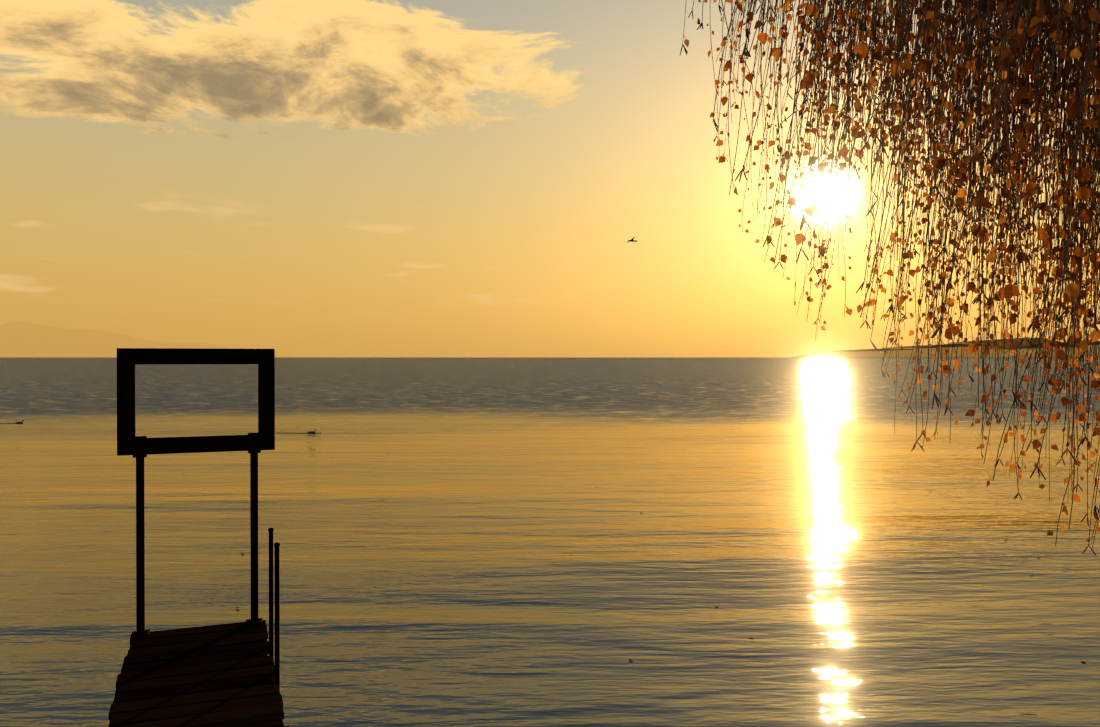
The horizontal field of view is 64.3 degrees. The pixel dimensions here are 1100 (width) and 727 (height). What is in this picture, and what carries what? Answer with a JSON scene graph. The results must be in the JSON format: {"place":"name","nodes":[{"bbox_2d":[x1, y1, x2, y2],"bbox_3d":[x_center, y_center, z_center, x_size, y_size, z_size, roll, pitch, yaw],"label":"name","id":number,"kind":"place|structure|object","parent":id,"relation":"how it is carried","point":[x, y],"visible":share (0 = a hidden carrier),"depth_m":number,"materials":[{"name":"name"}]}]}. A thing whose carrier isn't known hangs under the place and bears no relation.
{"place":"outdoors","nodes":[
{"label":"outdoors","id":0,"kind":"place"},
{"bbox_2d":[6,327,200,355],"bbox_3d":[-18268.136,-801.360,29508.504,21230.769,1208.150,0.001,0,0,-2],"label":"hills","id":1,"kind":"structure","parent":0,"point":[73,339],"depth_m":29553.56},
{"bbox_2d":[0,357,1099,726],"bbox_3d":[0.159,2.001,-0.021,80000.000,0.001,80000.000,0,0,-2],"label":"water","id":2,"kind":"structure","parent":0,"point":[698,541],"depth_m":9.52,"materials":[{"name":"liquid"}]},
{"bbox_2d":[2,420,23,423],"bbox_3d":[-16.471,1.775,26.478,1.134,0.127,0.444,0,0,-4],"label":"water bird","id":3,"kind":"object","parent":2,"relation":"on","point":[15,423],"visible":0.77,"depth_m":26.46},
{"bbox_2d":[275,429,320,433],"bbox_3d":[-6.650,1.799,23.102,1.248,0.127,0.444,0,0,1],"label":"water bird","id":4,"kind":"object","parent":2,"relation":"on","point":[297,433],"visible":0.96,"depth_m":23.01},
{"bbox_2d":[236,442,1084,662],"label":"floating leaves","id":5,"kind":"object","parent":2,"relation":"on","point":[717,606],"visible":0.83,"depth_m":7.94,"materials":[{"name":"brown plant"}]},
{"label":"jetty","id":6,"kind":"object","parent":2,"relation":"in","visible":0},
{"bbox_2d":[109,620,288,726],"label":"jetty deck","id":7,"kind":"structure","parent":6,"relation":"on","point":[221,675],"depth_m":4.47,"materials":[{"name":"brown wood"}]},
{"bbox_2d":[117,348,274,636],"bbox_3d":[-2.143,0.987,5.339,0.888,2.155,0.100,0,0,-22],"label":"picture frame","id":8,"kind":"object","parent":7,"relation":"on","point":[138,448],"visible":0.96,"depth_m":5.29,"materials":[{"name":"metal"}]},
{"bbox_2d":[268,528,279,690],"bbox_3d":[-1.518,1.654,4.817,0.032,1.427,0.462,0,0,-22],"label":"swim ladder","id":9,"kind":"object","parent":7,"relation":"attached to","point":[277,620],"visible":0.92,"depth_m":4.62,"materials":[{"name":"metal"}]},
{"bbox_2d":[0,0,1099,356],"label":"sky","id":10,"kind":"structure","parent":0,"point":[293,178],"materials":[{"name":"orange"}]},
{"bbox_2d":[791,338,1099,357],"bbox_3d":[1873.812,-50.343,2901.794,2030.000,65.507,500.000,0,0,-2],"label":"shore","id":11,"kind":"structure","parent":0,"point":[905,352],"depth_m":2655.93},
{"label":"bank","id":12,"kind":"structure","parent":0,"visible":0},
{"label":"birch limbs","id":13,"kind":"object","parent":12,"relation":"on","visible":0},
{"bbox_2d":[680,0,1099,554],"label":"tree branches","id":14,"kind":"object","parent":13,"relation":"attached to","point":[1022,29],"visible":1,"depth_m":2.82,"materials":[{"name":"orange plant"}]}
]}

